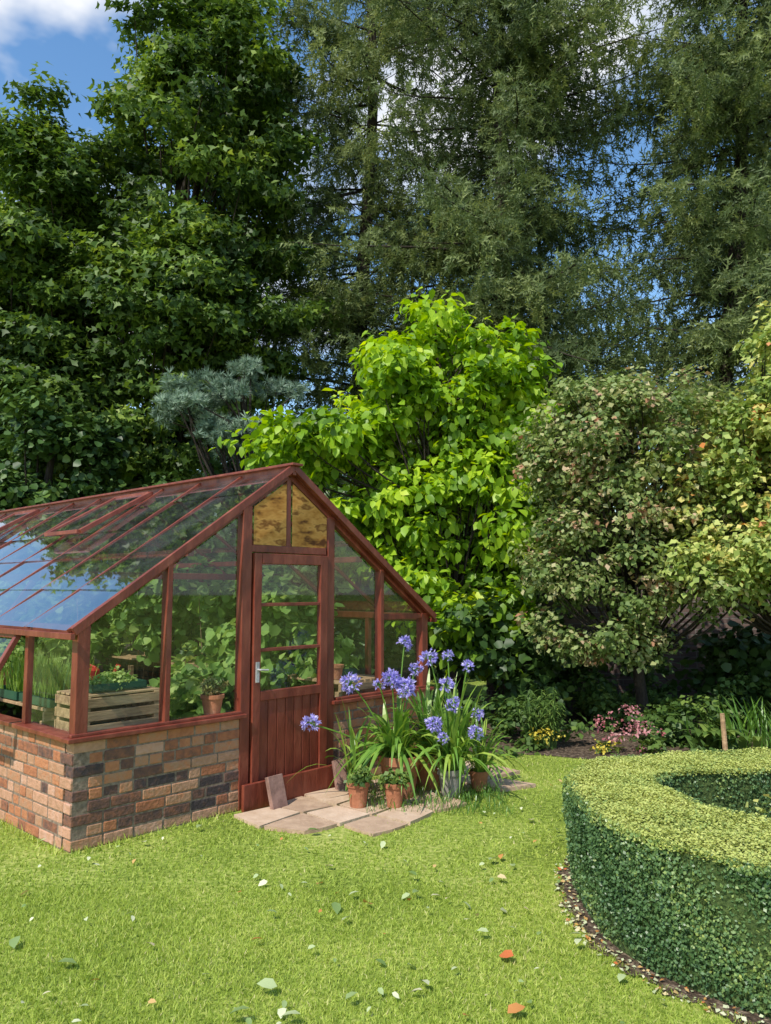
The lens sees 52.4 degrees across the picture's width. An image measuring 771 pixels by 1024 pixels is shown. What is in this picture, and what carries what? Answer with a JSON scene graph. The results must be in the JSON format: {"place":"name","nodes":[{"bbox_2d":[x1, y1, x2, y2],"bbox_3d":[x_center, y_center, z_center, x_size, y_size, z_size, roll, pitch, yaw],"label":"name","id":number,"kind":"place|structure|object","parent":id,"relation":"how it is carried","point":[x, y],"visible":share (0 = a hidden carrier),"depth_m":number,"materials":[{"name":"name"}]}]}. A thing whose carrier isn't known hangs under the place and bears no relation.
{"place":"outdoors","nodes":[
{"label":"outdoors","id":0,"kind":"place"},
{"bbox_2d":[0,631,760,1023],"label":"ground","id":1,"kind":"structure","parent":0,"point":[354,855],"depth_m":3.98,"materials":[{"name":"green plant"}]},
{"bbox_2d":[0,61,147,509],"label":"maple tree","id":2,"kind":"object","parent":1,"relation":"on","point":[45,187],"visible":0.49,"depth_m":15.07,"materials":[{"name":"green plant"}]},
{"bbox_2d":[0,0,350,654],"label":"maple tree","id":3,"kind":"object","parent":1,"relation":"on","point":[231,148],"visible":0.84,"depth_m":15.61,"materials":[{"name":"green plant"}]},
{"bbox_2d":[0,462,436,852],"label":"greenhouse","id":4,"kind":"object","parent":1,"relation":"on","point":[65,565],"visible":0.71,"depth_m":5.90,"materials":[{"name":"brick"}]},
{"bbox_2d":[0,697,123,727],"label":"potting bench","id":5,"kind":"object","parent":4,"relation":"on","point":[48,717],"visible":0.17,"depth_m":5.49,"materials":[{"name":"brown wood"}]},
{"bbox_2d":[90,664,120,679],"bbox_3d":[-2.280,1.292,6.097,0.436,0.278,0.180,0,-6,0],"label":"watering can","id":6,"kind":"object","parent":5,"relation":"on","point":[94,671],"visible":0.16,"depth_m":6.08,"materials":[{"name":"red plastic"}]},
{"bbox_2d":[0,665,356,707],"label":"seed tray","id":7,"kind":"object","parent":5,"relation":"on","point":[43,701],"visible":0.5,"depth_m":5.45,"materials":[{"name":"green plastic"}]},
{"bbox_2d":[0,649,97,698],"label":"seedlings","id":8,"kind":"object","parent":7,"relation":"on","point":[50,680],"visible":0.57,"depth_m":5.80,"materials":[{"name":"green plant"}]},
{"bbox_2d":[89,665,137,690],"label":"potted seedlings","id":9,"kind":"object","parent":7,"relation":"in","point":[107,677],"visible":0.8,"depth_m":5.35,"materials":[{"name":"green plant"}]},
{"bbox_2d":[54,686,159,731],"bbox_3d":[-1.901,1.674,5.345,0.416,0.912,0.560,-5,-8,42],"label":"wooden crate","id":10,"kind":"object","parent":4,"relation":"on","point":[136,706],"visible":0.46,"depth_m":5.28,"materials":[{"name":"beige wood"}]},
{"bbox_2d":[21,602,202,718],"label":"bamboo canes","id":11,"kind":"object","parent":4,"relation":"in","point":[153,663],"visible":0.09,"depth_m":9.75,"materials":[{"name":"wood"}]},
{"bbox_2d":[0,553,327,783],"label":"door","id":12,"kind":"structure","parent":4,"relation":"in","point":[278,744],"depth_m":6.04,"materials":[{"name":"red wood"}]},
{"bbox_2d":[200,693,224,714],"bbox_3d":[-1.255,1.391,5.677,0.173,0.140,0.173,0,-6,0],"label":"terracotta pot","id":13,"kind":"object","parent":4,"relation":"on","point":[212,704],"visible":0.92,"depth_m":5.62,"materials":[{"name":"ceramic"}]},
{"bbox_2d":[200,675,230,695],"bbox_3d":[-1.249,1.277,5.694,0.227,0.184,0.277,0,-6,0],"label":"heather plant","id":14,"kind":"object","parent":13,"relation":"in","point":[210,687],"visible":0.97,"depth_m":5.67,"materials":[{"name":"green plant"}]},
{"bbox_2d":[94,650,387,696],"bbox_3d":[-2.343,2.117,9.144,5.860,0.771,0.630,-5,-8,42],"label":"potting bench","id":15,"kind":"object","parent":4,"relation":"on","point":[365,680],"visible":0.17,"depth_m":7.54,"materials":[{"name":"brown wood"}]},
{"bbox_2d":[0,556,358,723],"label":"tomato plants","id":16,"kind":"object","parent":15,"relation":"on","point":[138,613],"visible":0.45,"depth_m":7.98,"materials":[{"name":"green plant"}]},
{"bbox_2d":[334,664,343,679],"bbox_3d":[-0.463,1.471,7.217,0.163,0.130,0.163,0,-6,0],"label":"plant pot","id":17,"kind":"object","parent":15,"relation":"on","point":[338,669],"visible":0.58,"depth_m":7.16,"materials":[{"name":"ceramic"}]},
{"bbox_2d":[148,354,312,476],"bbox_3d":[-2.603,0.082,13.068,2.734,5.599,1.781,2,-6,-16],"label":"blue pine tree","id":18,"kind":"object","parent":1,"relation":"on","point":[207,424],"visible":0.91,"depth_m":13.06,"materials":[{"name":"green plant"}]},
{"bbox_2d":[0,377,467,656],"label":"laurel tree","id":19,"kind":"object","parent":1,"relation":"on","point":[33,437],"visible":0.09,"depth_m":13.35,"materials":[{"name":"green plant"}]},
{"bbox_2d":[9,779,664,1023],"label":"fallen leaves","id":20,"kind":"object","parent":1,"relation":"on","point":[269,983],"visible":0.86,"depth_m":3.36,"materials":[{"name":"plant"}]},
{"bbox_2d":[180,0,525,512],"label":"larch tree","id":21,"kind":"object","parent":1,"relation":"on","point":[320,32],"visible":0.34,"depth_m":18.17,"materials":[{"name":"green plant"}]},
{"bbox_2d":[0,440,749,639],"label":"distant trees","id":22,"kind":"object","parent":1,"relation":"on","point":[133,483],"depth_m":23.41,"materials":[{"name":"green plant"}]},
{"bbox_2d":[234,761,535,836],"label":"stone paving","id":23,"kind":"structure","parent":1,"relation":"on","point":[323,810],"depth_m":5.55,"materials":[{"name":"beige stone"}]},
{"bbox_2d":[265,773,287,809],"bbox_3d":[-0.792,2.046,5.704,0.100,0.248,0.150,-4,-7,37],"label":"slab","id":24,"kind":"object","parent":23,"relation":"on","point":[276,792],"depth_m":5.68,"materials":[{"name":"beige stone"}]},
{"bbox_2d":[332,759,346,789],"bbox_3d":[-0.360,2.096,6.214,0.100,0.248,0.100,4,-7,-36],"label":"slab","id":25,"kind":"object","parent":23,"relation":"on","point":[338,779],"depth_m":6.20,"materials":[{"name":"beige stone"}]},
{"bbox_2d":[297,698,397,790],"bbox_3d":[-0.254,1.789,6.096,0.822,0.729,0.666,-2,-6,18],"label":"lily plant","id":26,"kind":"object","parent":23,"relation":"on","point":[353,743],"visible":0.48,"depth_m":6.05,"materials":[{"name":"green plant"}]},
{"bbox_2d":[346,782,369,807],"bbox_3d":[-0.200,2.057,5.727,0.173,0.180,0.173,0,-6,0],"label":"terracotta pot","id":27,"kind":"object","parent":23,"relation":"on","point":[358,798],"visible":0.7,"depth_m":5.67,"materials":[{"name":"ceramic"}]},
{"bbox_2d":[384,783,403,807],"bbox_3d":[0.065,2.062,5.726,0.159,0.170,0.159,0,-6,0],"label":"terracotta pot","id":28,"kind":"object","parent":23,"relation":"on","point":[392,792],"visible":0.65,"depth_m":5.67,"materials":[{"name":"ceramic"}]},
{"bbox_2d":[343,764,414,791],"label":"bedding plants","id":29,"kind":"object","parent":28,"relation":"in","point":[361,779],"visible":0.97,"depth_m":5.69,"materials":[{"name":"green plant"}]},
{"bbox_2d":[378,751,420,798],"bbox_3d":[0.110,2.023,6.031,0.337,0.310,0.337,0,-6,0],"label":"terracotta pot","id":30,"kind":"object","parent":23,"relation":"on","point":[385,762],"visible":0.38,"depth_m":5.92,"materials":[{"name":"ceramic"}]},
{"bbox_2d":[300,635,448,809],"bbox_3d":[-0.010,1.564,6.074,1.071,1.211,0.936,-2,-6,16],"label":"agapanthus plant","id":31,"kind":"object","parent":30,"relation":"in","point":[394,740],"visible":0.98,"depth_m":5.98,"materials":[{"name":"green plant"}]},
{"bbox_2d":[417,756,440,790],"bbox_3d":[0.360,2.067,6.278,0.306,0.270,0.306,0,-6,0],"label":"terracotta pot","id":32,"kind":"object","parent":23,"relation":"on","point":[423,774],"visible":0.29,"depth_m":6.17,"materials":[{"name":"ceramic"}]},
{"bbox_2d":[374,668,496,788],"bbox_3d":[0.325,1.687,6.296,0.978,0.808,0.984,2,-6,-19],"label":"agapanthus plant","id":33,"kind":"object","parent":32,"relation":"in","point":[426,699],"visible":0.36,"depth_m":6.28,"materials":[{"name":"green plant"}]},
{"bbox_2d":[365,778,514,815],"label":"grass tufts","id":34,"kind":"object","parent":23,"relation":"on","point":[444,800],"visible":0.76,"depth_m":5.79,"materials":[{"name":"green plant"}]},
{"bbox_2d":[437,767,462,796],"bbox_3d":[0.500,2.080,6.046,0.204,0.200,0.204,0,-6,0],"label":"stone pot","id":35,"kind":"object","parent":23,"relation":"on","point":[453,780],"visible":0.54,"depth_m":5.97,"materials":[{"name":"stone"}]},
{"bbox_2d":[403,648,523,793],"bbox_3d":[0.526,1.560,6.063,1.071,1.014,1.021,2,-6,-19],"label":"agapanthus plant","id":36,"kind":"object","parent":35,"relation":"in","point":[453,730],"visible":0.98,"depth_m":6.00,"materials":[{"name":"green plant"}]},
{"bbox_2d":[333,258,452,641],"bbox_3d":[0.647,-2.197,22.612,5.702,12.016,7.062,2,-6,-16],"label":"larch tree","id":37,"kind":"object","parent":1,"relation":"on","point":[398,327],"visible":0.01,"depth_m":22.91,"materials":[{"name":"green plant"}]},
{"bbox_2d":[469,768,488,790],"bbox_3d":[0.740,2.120,6.203,0.163,0.150,0.163,0,-6,0],"label":"terracotta pot","id":38,"kind":"object","parent":1,"relation":"on","point":[477,778],"visible":0.85,"depth_m":6.14,"materials":[{"name":"ceramic"}]},
{"bbox_2d":[437,703,532,795],"bbox_3d":[0.781,1.861,6.250,0.831,0.618,0.740,0,-6,0],"label":"agapanthus plant","id":39,"kind":"object","parent":38,"relation":"in","point":[478,767],"visible":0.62,"depth_m":6.22,"materials":[{"name":"green plant"}]},
{"bbox_2d":[265,0,747,532],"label":"larch tree","id":40,"kind":"object","parent":1,"relation":"on","point":[523,72],"visible":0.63,"depth_m":16.56,"materials":[{"name":"green plant"}]},
{"bbox_2d":[470,170,686,517],"bbox_3d":[4.435,-3.211,22.558,8.026,14.008,7.448,0,-6,0],"label":"larch tree","id":41,"kind":"object","parent":1,"relation":"on","point":[585,334],"visible":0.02,"depth_m":22.48,"materials":[{"name":"green plant"}]},
{"bbox_2d":[538,0,770,508],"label":"larch tree","id":42,"kind":"object","parent":1,"relation":"on","point":[716,88],"visible":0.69,"depth_m":15.94,"materials":[{"name":"green plant"}]},
{"bbox_2d":[556,859,770,1023],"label":"hedge bed soil","id":43,"kind":"structure","parent":1,"relation":"on","point":[589,925],"depth_m":3.31,"materials":[{"name":"brown soil"}]},
{"bbox_2d":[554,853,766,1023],"bbox_3d":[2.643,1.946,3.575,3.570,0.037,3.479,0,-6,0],"label":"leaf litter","id":44,"kind":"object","parent":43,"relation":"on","point":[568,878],"visible":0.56,"depth_m":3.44,"materials":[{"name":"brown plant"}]},
{"bbox_2d":[561,747,770,1019],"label":"box hedge","id":45,"kind":"object","parent":43,"relation":"on","point":[669,857],"visible":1,"depth_m":3.38,"materials":[{"name":"green plant"}]},
{"bbox_2d":[745,794,770,822],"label":"parterre plants","id":46,"kind":"object","parent":43,"relation":"on","point":[761,810],"visible":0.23,"depth_m":3.95,"materials":[{"name":"green plant"}]},
{"bbox_2d":[626,1,770,529],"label":"larch tree","id":47,"kind":"object","parent":1,"relation":"on","point":[755,156],"visible":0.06,"depth_m":20.18,"materials":[{"name":"green plant"}]},
{"bbox_2d":[0,0,769,511],"label":"sky","id":48,"kind":"structure","parent":0,"point":[79,41],"materials":[{"name":"blue"}]},
{"bbox_2d":[431,695,770,758],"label":"flower bed soil","id":49,"kind":"structure","parent":0,"point":[577,747],"depth_m":8.23,"materials":[{"name":"brown soil"}]},
{"bbox_2d":[208,286,580,705],"bbox_3d":[0.188,-0.217,9.973,4.630,5.587,2.444,0,-6,0],"label":"mulberry tree","id":50,"kind":"object","parent":49,"relation":"on","point":[423,507],"visible":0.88,"depth_m":9.54,"materials":[{"name":"green plant"}]},
{"bbox_2d":[172,526,770,714],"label":"laurel shrub","id":51,"kind":"object","parent":49,"relation":"on","point":[728,654],"visible":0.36,"depth_m":9.30,"materials":[{"name":"green plant"}]},
{"bbox_2d":[505,687,568,749],"bbox_3d":[1.515,2.092,7.939,0.717,0.591,0.626,0,-6,0],"label":"euphorbia plant","id":52,"kind":"object","parent":49,"relation":"on","point":[552,723],"visible":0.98,"depth_m":7.87,"materials":[{"name":"green plant"}]},
{"bbox_2d":[529,725,620,754],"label":"yellow flowers","id":53,"kind":"object","parent":49,"relation":"on","point":[593,747],"visible":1,"depth_m":7.66,"materials":[{"name":"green plant"}]},
{"bbox_2d":[431,666,770,758],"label":"border plants","id":54,"kind":"object","parent":49,"relation":"on","point":[599,698],"visible":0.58,"depth_m":8.41,"materials":[{"name":"green plant"}]},
{"bbox_2d":[486,548,769,706],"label":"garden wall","id":55,"kind":"structure","parent":49,"relation":"on","point":[623,680],"depth_m":10.70,"materials":[{"name":"brick"}]},
{"bbox_2d":[591,704,665,754],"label":"pink flowers","id":56,"kind":"object","parent":49,"relation":"on","point":[635,723],"visible":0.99,"depth_m":7.63,"materials":[{"name":"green plant"}]},
{"bbox_2d":[502,361,770,733],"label":"crab apple tree","id":57,"kind":"object","parent":49,"relation":"on","point":[594,439],"visible":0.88,"depth_m":8.33,"materials":[{"name":"green plant"}]},
{"bbox_2d":[638,296,770,634],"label":"crab apple tree","id":58,"kind":"object","parent":49,"relation":"on","point":[742,479],"visible":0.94,"depth_m":7.98,"materials":[{"name":"green plant"}]},
{"bbox_2d":[680,720,761,751],"bbox_3d":[3.294,2.243,7.753,0.726,0.223,0.896,6,-8,-45],"label":"hosta plant","id":59,"kind":"object","parent":49,"relation":"on","point":[710,738],"visible":0.78,"depth_m":7.66,"materials":[{"name":"green plant"}]},
{"bbox_2d":[720,713,727,749],"bbox_3d":[3.212,2.125,7.428,0.067,0.422,0.050,0,-6,0],"label":"wooden stake","id":60,"kind":"object","parent":49,"relation":"on","point":[723,732],"visible":0.67,"depth_m":7.42,"materials":[{"name":"beige wood"}]},
{"bbox_2d":[681,693,770,749],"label":"iris leaves","id":61,"kind":"object","parent":49,"relation":"on","point":[765,735],"visible":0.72,"depth_m":7.78,"materials":[{"name":"green plant"}]},
{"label":"plant pot","id":62,"kind":"object","parent":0,"visible":0},
{"bbox_2d":[0,638,70,673],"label":"potted herbs","id":63,"kind":"object","parent":62,"relation":"in","point":[19,647],"visible":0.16,"depth_m":6.60,"materials":[{"name":"green plant"}]}
]}

